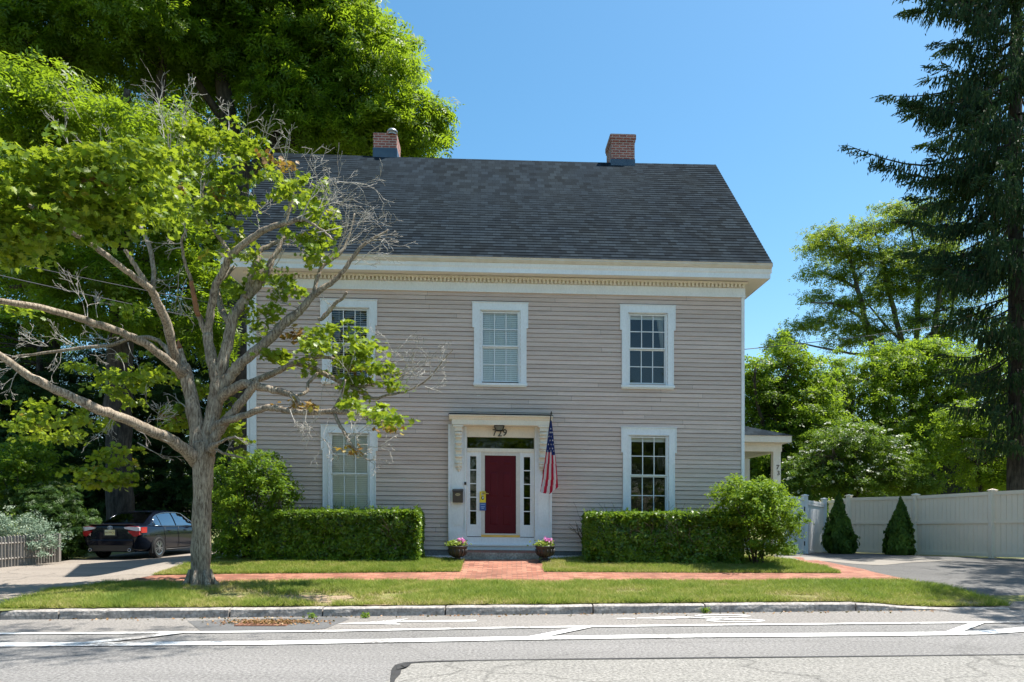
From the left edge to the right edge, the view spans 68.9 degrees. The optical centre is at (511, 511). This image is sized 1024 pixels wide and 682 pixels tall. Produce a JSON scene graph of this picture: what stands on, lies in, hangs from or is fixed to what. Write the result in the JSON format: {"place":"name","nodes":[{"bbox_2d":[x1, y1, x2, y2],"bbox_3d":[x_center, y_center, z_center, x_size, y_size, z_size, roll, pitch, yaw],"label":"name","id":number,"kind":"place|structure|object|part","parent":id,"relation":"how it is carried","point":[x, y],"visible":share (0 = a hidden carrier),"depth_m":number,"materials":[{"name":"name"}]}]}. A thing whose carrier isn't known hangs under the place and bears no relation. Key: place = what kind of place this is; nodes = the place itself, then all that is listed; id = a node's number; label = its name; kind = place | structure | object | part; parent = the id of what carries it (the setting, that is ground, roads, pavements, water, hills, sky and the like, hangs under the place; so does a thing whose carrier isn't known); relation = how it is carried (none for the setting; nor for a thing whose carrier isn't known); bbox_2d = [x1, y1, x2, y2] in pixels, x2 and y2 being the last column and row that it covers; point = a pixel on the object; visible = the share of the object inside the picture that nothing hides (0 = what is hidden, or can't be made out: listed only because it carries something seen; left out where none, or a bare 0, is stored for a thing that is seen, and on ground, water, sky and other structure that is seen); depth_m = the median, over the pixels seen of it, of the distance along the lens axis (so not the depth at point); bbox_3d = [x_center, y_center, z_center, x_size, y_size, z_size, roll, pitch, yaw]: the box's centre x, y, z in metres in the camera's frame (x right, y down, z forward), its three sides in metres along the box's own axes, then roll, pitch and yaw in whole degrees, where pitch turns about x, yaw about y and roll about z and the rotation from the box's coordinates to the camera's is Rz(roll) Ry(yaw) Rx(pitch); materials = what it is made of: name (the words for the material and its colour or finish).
{"place":"outdoors","nodes":[
{"label":"outdoors","id":0,"kind":"place"},
{"bbox_2d":[0,548,219,603],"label":"driveway","id":1,"kind":"structure","parent":0,"point":[19,580],"depth_m":17.23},
{"bbox_2d":[82,510,191,557],"bbox_3d":[-11.655,0.689,24.357,2.177,1.473,4.868,0,0,4],"label":"parked car","id":2,"kind":"object","parent":1,"relation":"on","point":[155,533],"visible":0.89,"depth_m":22.65,"materials":[{"name":"black paint"}]},
{"bbox_3d":[-11.750,0.171,22.996,1.292,0.332,0.780,0,0,4],"label":"rear window","id":3,"kind":"part","parent":2,"relation":"part of","materials":[{"name":"black glass"}]},
{"bbox_3d":[-11.015,0.273,23.076,0.175,0.306,0.300,0,0,4],"label":"side window","id":4,"kind":"part","parent":2,"relation":"part of","materials":[{"name":"blue glass"}]},
{"bbox_3d":[-10.981,0.245,23.666,0.197,0.393,0.800,0,0,4],"label":"side window","id":5,"kind":"part","parent":2,"relation":"part of","materials":[{"name":"blue glass"}]},
{"bbox_3d":[-10.914,0.254,24.653,0.201,0.410,1.020,0,0,4],"label":"side window","id":6,"kind":"part","parent":2,"relation":"part of","materials":[{"name":"blue glass"}]},
{"bbox_2d":[152,555,464,574],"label":"grass","id":7,"kind":"structure","parent":0,"point":[246,565],"depth_m":15.55,"materials":[{"name":"green plant"}]},
{"bbox_2d":[0,609,1023,681],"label":"road","id":8,"kind":"structure","parent":0,"point":[927,646],"depth_m":8.73,"materials":[{"name":"grey asphalt"}]},
{"bbox_2d":[234,622,288,625],"bbox_3d":[-3.503,1.585,10.591,0.720,0.012,0.440,0,0,0],"label":"storm drain","id":9,"kind":"object","parent":8,"relation":"on","point":[251,624],"visible":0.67,"depth_m":10.46,"materials":[{"name":"metal"}]},
{"bbox_2d":[302,613,316,618],"bbox_3d":[-3.004,1.548,11.147,0.212,0.121,0.124,0,0,11],"label":"weed","id":10,"kind":"object","parent":8,"relation":"on","point":[312,615],"visible":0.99,"depth_m":11.13,"materials":[{"name":"green plant"}]},
{"bbox_2d":[360,612,369,617],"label":"weed","id":11,"kind":"object","parent":8,"relation":"on","point":[363,615],"visible":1,"depth_m":11.19,"materials":[{"name":"green plant"}]},
{"bbox_2d":[50,609,945,625],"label":"leaf litter","id":12,"kind":"object","parent":8,"relation":"on","point":[271,621],"visible":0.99,"depth_m":10.81,"materials":[{"name":"brown plant"}]},
{"bbox_2d":[0,602,1009,619],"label":"kerb","id":13,"kind":"structure","parent":8,"relation":"on","point":[129,613],"depth_m":11.52,"materials":[{"name":"concrete"}]},
{"bbox_2d":[700,607,710,612],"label":"weed","id":14,"kind":"object","parent":8,"relation":"on","point":[706,610],"visible":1,"depth_m":11.76,"materials":[{"name":"green plant"}]},
{"bbox_2d":[0,0,1023,511],"label":"sky","id":15,"kind":"structure","parent":0,"point":[767,93],"materials":[{"name":"blue"}]},
{"bbox_2d":[2,513,1023,608],"bbox_3d":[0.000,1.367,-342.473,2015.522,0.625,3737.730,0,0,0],"label":"ground","id":16,"kind":"structure","parent":0,"point":[1015,597],"depth_m":12.75,"materials":[{"name":"green plant"}]},
{"bbox_2d":[0,533,60,567],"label":"picket fence","id":17,"kind":"object","parent":16,"relation":"on","point":[13,549],"visible":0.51,"depth_m":19.85,"materials":[{"name":"white wood"}]},
{"bbox_2d":[0,505,71,557],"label":"variegated shrub","id":18,"kind":"object","parent":16,"relation":"on","point":[32,530],"visible":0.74,"depth_m":20.19,"materials":[{"name":"green plant"}]},
{"bbox_2d":[0,434,73,533],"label":"leafy bush","id":19,"kind":"object","parent":16,"relation":"on","point":[16,464],"visible":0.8,"depth_m":22.98,"materials":[{"name":"green plant"}]},
{"bbox_2d":[0,476,102,559],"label":"yew bush","id":20,"kind":"object","parent":16,"relation":"on","point":[64,511],"visible":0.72,"depth_m":22.23,"materials":[{"name":"green plant"}]},
{"bbox_2d":[0,334,157,525],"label":"hemlock","id":21,"kind":"object","parent":16,"relation":"on","point":[23,388],"visible":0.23,"depth_m":29.22,"materials":[{"name":"green plant"}]},
{"bbox_2d":[0,0,251,520],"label":"tall tree","id":22,"kind":"object","parent":16,"relation":"on","point":[45,45],"visible":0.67,"depth_m":24.96,"materials":[{"name":"green plant"}]},
{"bbox_2d":[24,324,228,540],"bbox_3d":[-14.920,-3.461,31.226,10.045,10.149,6.286,0,0,0],"label":"hemlock","id":23,"kind":"object","parent":16,"relation":"on","point":[163,492],"visible":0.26,"depth_m":30.14,"materials":[{"name":"green plant"}]},
{"bbox_2d":[0,52,286,511],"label":"shade tree","id":24,"kind":"object","parent":16,"relation":"on","point":[12,329],"visible":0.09,"depth_m":31.23,"materials":[{"name":"green plant"}]},
{"bbox_2d":[158,0,465,547],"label":"tall tree","id":25,"kind":"object","parent":16,"relation":"on","point":[314,71],"visible":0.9,"depth_m":27.65,"materials":[{"name":"green plant"}]},
{"bbox_2d":[5,435,844,527],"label":"woods","id":26,"kind":"object","parent":16,"relation":"on","point":[226,473],"depth_m":64.29,"materials":[{"name":"green plant"}]},
{"bbox_2d":[218,128,793,559],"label":"house","id":27,"kind":"structure","parent":16,"relation":"on","point":[597,309],"depth_m":17.58,"materials":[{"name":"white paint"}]},
{"bbox_2d":[0,275,246,327],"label":"utility wire","id":28,"kind":"object","parent":27,"relation":"attached to","point":[102,298],"visible":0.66,"depth_m":16.25,"materials":[{"name":"rubber"}]},
{"bbox_2d":[25,265,231,306],"bbox_3d":[-9.214,-5.114,16.249,6.899,0.844,0.015,0,0,-21],"label":"utility wire","id":29,"kind":"object","parent":27,"relation":"attached to","point":[121,285],"visible":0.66,"depth_m":16.46,"materials":[{"name":"rubber"}]},
{"bbox_2d":[320,298,377,384],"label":"window","id":30,"kind":"structure","parent":27,"relation":"in","point":[362,311],"depth_m":17.45,"materials":[{"name":"white paint"}]},
{"bbox_2d":[320,424,377,508],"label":"window","id":31,"kind":"structure","parent":27,"relation":"in","point":[350,481],"depth_m":17.50,"materials":[{"name":"white paint"}]},
{"bbox_2d":[452,489,462,502],"bbox_3d":[-1.255,-0.371,17.307,0.252,0.322,0.150,0,0,-2],"label":"mailbox","id":32,"kind":"object","parent":27,"relation":"attached to","point":[457,495],"visible":1,"depth_m":17.25,"materials":[{"name":"brown metal"}]},
{"bbox_2d":[480,491,485,510],"bbox_3d":[-0.683,-0.249,17.451,0.148,0.447,0.007,0,0,-2],"label":"door hanger","id":33,"kind":"object","parent":27,"relation":"hanging from","point":[482,502],"depth_m":17.45,"materials":[{"name":"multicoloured paper"}]},
{"bbox_2d":[482,455,515,533],"bbox_3d":[-0.301,-0.401,17.498,0.796,1.839,0.166,0,0,-2],"label":"front door","id":34,"kind":"structure","parent":27,"relation":"in","point":[500,471],"depth_m":17.54,"materials":[{"name":"red paint"}]},
{"bbox_2d":[472,301,528,386],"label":"window","id":35,"kind":"structure","parent":27,"relation":"in","point":[496,325],"depth_m":17.59,"materials":[{"name":"white paint"}]},
{"bbox_2d":[540,411,557,493],"bbox_3d":[0.793,-1.325,17.070,0.237,1.854,0.767,0,0,-20],"label":"flag","id":36,"kind":"object","parent":27,"relation":"attached to","point":[549,484],"visible":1,"depth_m":16.89,"materials":[{"name":"multicoloured fabric"}]},
{"bbox_2d":[619,304,675,389],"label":"window","id":37,"kind":"structure","parent":27,"relation":"in","point":[644,330],"depth_m":17.69,"materials":[{"name":"white paint"}]},
{"bbox_2d":[620,427,676,511],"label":"window","id":38,"kind":"structure","parent":27,"relation":"in","point":[645,450],"depth_m":17.72,"materials":[{"name":"white paint"}]},
{"bbox_2d":[745,317,988,349],"bbox_3d":[16.265,-7.287,28.499,24.948,5.506,0.022,0,0,-37],"label":"utility wire","id":39,"kind":"object","parent":27,"relation":"attached to","point":[839,339],"visible":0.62,"depth_m":24.20,"materials":[{"name":"rubber"}]},
{"bbox_2d":[0,576,1015,610],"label":"verge","id":40,"kind":"structure","parent":16,"relation":"on","point":[237,593],"depth_m":12.34,"materials":[{"name":"green plant"}]},
{"bbox_2d":[0,58,452,586],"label":"street tree","id":41,"kind":"object","parent":40,"relation":"on","point":[101,198],"visible":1,"depth_m":13.45,"materials":[{"name":"green plant"}]},
{"bbox_2d":[262,594,353,601],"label":"bare soil","id":42,"kind":"structure","parent":40,"relation":"on","point":[325,599],"depth_m":12.28,"materials":[{"name":"brown soil"}]},
{"bbox_2d":[776,540,802,555],"bbox_3d":[6.675,0.966,18.189,0.780,0.584,0.840,0,0,0],"label":"shrub","id":43,"kind":"object","parent":16,"relation":"on","point":[794,547],"visible":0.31,"depth_m":18.09,"materials":[{"name":"green plant"}]},
{"bbox_2d":[745,328,860,542],"bbox_3d":[11.212,-2.998,31.375,6.618,9.141,5.152,0,0,0],"label":"garden tree","id":44,"kind":"object","parent":16,"relation":"on","point":[776,404],"visible":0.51,"depth_m":30.48,"materials":[{"name":"green plant"}]},
{"bbox_2d":[784,494,826,553],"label":"fence gate","id":45,"kind":"structure","parent":16,"relation":"on","point":[815,512],"depth_m":24.41,"materials":[{"name":"white plastic"}]},
{"bbox_2d":[804,476,812,500],"bbox_3d":[10.903,0.151,27.475,0.802,2.969,0.874,0,0,-42],"label":"arborvitae","id":46,"kind":"object","parent":16,"relation":"on","point":[807,491],"visible":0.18,"depth_m":27.42,"materials":[{"name":"green plant"}]},
{"bbox_2d":[781,416,950,501],"bbox_3d":[13.180,-1.123,28.559,6.890,5.169,4.058,0,0,0],"label":"dogwood","id":47,"kind":"object","parent":16,"relation":"on","point":[844,464],"visible":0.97,"depth_m":27.73,"materials":[{"name":"green plant"}]},
{"bbox_2d":[758,195,1007,408],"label":"open crowned tree","id":48,"kind":"object","parent":16,"relation":"on","point":[885,278],"visible":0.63,"depth_m":45.60,"materials":[{"name":"green plant"}]},
{"bbox_2d":[882,496,916,554],"bbox_3d":[11.746,0.458,22.602,0.902,1.889,1.071,0,0,0],"label":"arborvitae","id":49,"kind":"object","parent":16,"relation":"on","point":[898,531],"visible":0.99,"depth_m":22.39,"materials":[{"name":"green plant"}]},
{"bbox_2d":[800,334,1007,511],"bbox_3d":[20.009,-3.304,35.217,13.820,10.122,6.881,0,0,0],"label":"garden tree","id":50,"kind":"object","parent":16,"relation":"on","point":[909,378],"visible":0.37,"depth_m":34.06,"materials":[{"name":"green plant"}]},
{"bbox_2d":[828,489,1023,557],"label":"vinyl fence","id":51,"kind":"object","parent":16,"relation":"on","point":[989,523],"visible":0.77,"depth_m":21.98,"materials":[{"name":"white plastic"}]},
{"bbox_2d":[838,0,1023,490],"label":"spruce tree","id":52,"kind":"object","parent":16,"relation":"on","point":[984,126],"visible":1,"depth_m":23.63,"materials":[{"name":"green plant"}]},
{"bbox_2d":[884,419,989,496],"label":"neighbour house","id":53,"kind":"structure","parent":16,"relation":"on","point":[947,469],"depth_m":37.99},
{"bbox_2d":[915,396,1006,491],"bbox_3d":[17.732,-1.420,27.484,5.319,5.602,3.651,0,0,0],"label":"garden tree","id":54,"kind":"object","parent":16,"relation":"on","point":[985,478],"visible":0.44,"depth_m":27.38,"materials":[{"name":"green plant"}]},
{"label":"mulch bed","id":55,"kind":"structure","parent":16,"relation":"on","visible":0},
{"bbox_2d":[211,447,305,559],"bbox_3d":[-5.805,-0.103,16.518,2.422,2.623,1.826,0,0,27],"label":"privet bush","id":56,"kind":"object","parent":55,"relation":"on","point":[240,482],"visible":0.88,"depth_m":16.23,"materials":[{"name":"green plant"}]},
{"bbox_2d":[249,501,425,561],"bbox_3d":[-3.909,0.438,16.665,3.936,1.415,1.886,0,0,0],"label":"hedge","id":57,"kind":"object","parent":55,"relation":"on","point":[371,522],"visible":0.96,"depth_m":16.18,"materials":[{"name":"green plant"}]},
{"bbox_2d":[425,555,462,558],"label":"gravel","id":58,"kind":"structure","parent":55,"relation":"on","point":[442,556],"depth_m":17.21,"materials":[{"name":"grey gravel"}]},
{"bbox_2d":[127,557,915,582],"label":"brick pavement","id":59,"kind":"structure","parent":0,"point":[506,569],"depth_m":15.04,"materials":[{"name":"red brick"}]},
{"bbox_2d":[447,545,467,560],"bbox_3d":[-1.196,0.928,16.420,0.452,0.365,0.452,0,0,0],"label":"urn planter","id":60,"kind":"object","parent":59,"relation":"on","point":[457,552],"visible":0.94,"depth_m":16.27,"materials":[{"name":"stone"}]},
{"bbox_2d":[445,537,471,545],"bbox_3d":[-1.239,0.667,16.388,0.550,0.246,0.549,0,0,29],"label":"flowering plant","id":61,"kind":"object","parent":60,"relation":"in","point":[458,542],"visible":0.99,"depth_m":16.34,"materials":[{"name":"green plant"}]},
{"bbox_2d":[535,545,554,562],"bbox_3d":[0.731,0.933,16.500,0.452,0.365,0.452,0,0,0],"label":"urn planter","id":62,"kind":"object","parent":59,"relation":"on","point":[544,552],"visible":0.95,"depth_m":16.35,"materials":[{"name":"stone"}]},
{"bbox_2d":[527,536,554,545],"bbox_3d":[0.640,0.661,16.474,0.647,0.231,0.591,0,0,0],"label":"flowering plant","id":63,"kind":"object","parent":62,"relation":"on","point":[546,542],"visible":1,"depth_m":16.43,"materials":[{"name":"green plant"}]},
{"bbox_2d":[538,555,842,572],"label":"lawn","id":64,"kind":"structure","parent":0,"point":[709,568],"depth_m":15.49,"materials":[{"name":"green plant"}]},
{"bbox_2d":[570,502,744,563],"bbox_3d":[3.215,0.429,16.651,3.848,1.538,2.184,0,0,0],"label":"hedge","id":65,"kind":"object","parent":64,"relation":"on","point":[635,525],"visible":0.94,"depth_m":16.28,"materials":[{"name":"green plant"}]},
{"bbox_2d":[697,473,813,563],"bbox_3d":[5.222,0.144,16.257,2.419,2.026,2.101,0,0,0],"label":"privet bush","id":66,"kind":"object","parent":64,"relation":"on","point":[760,511],"visible":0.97,"depth_m":15.96,"materials":[{"name":"green plant"}]},
{"bbox_2d":[784,556,946,564],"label":"path","id":67,"kind":"structure","parent":0,"point":[888,561],"depth_m":18.92,"materials":[{"name":"concrete"}]},
{"bbox_2d":[775,552,1023,608],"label":"driveway","id":68,"kind":"structure","parent":0,"point":[996,576],"depth_m":16.61,"materials":[{"name":"grey asphalt"}]},
{"bbox_2d":[821,492,859,553],"bbox_3d":[10.377,0.359,23.522,1.116,2.001,1.018,0,0,0],"label":"arborvitae","id":69,"kind":"object","parent":68,"relation":"on","point":[839,536],"visible":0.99,"depth_m":23.38,"materials":[{"name":"green plant"}]}
]}

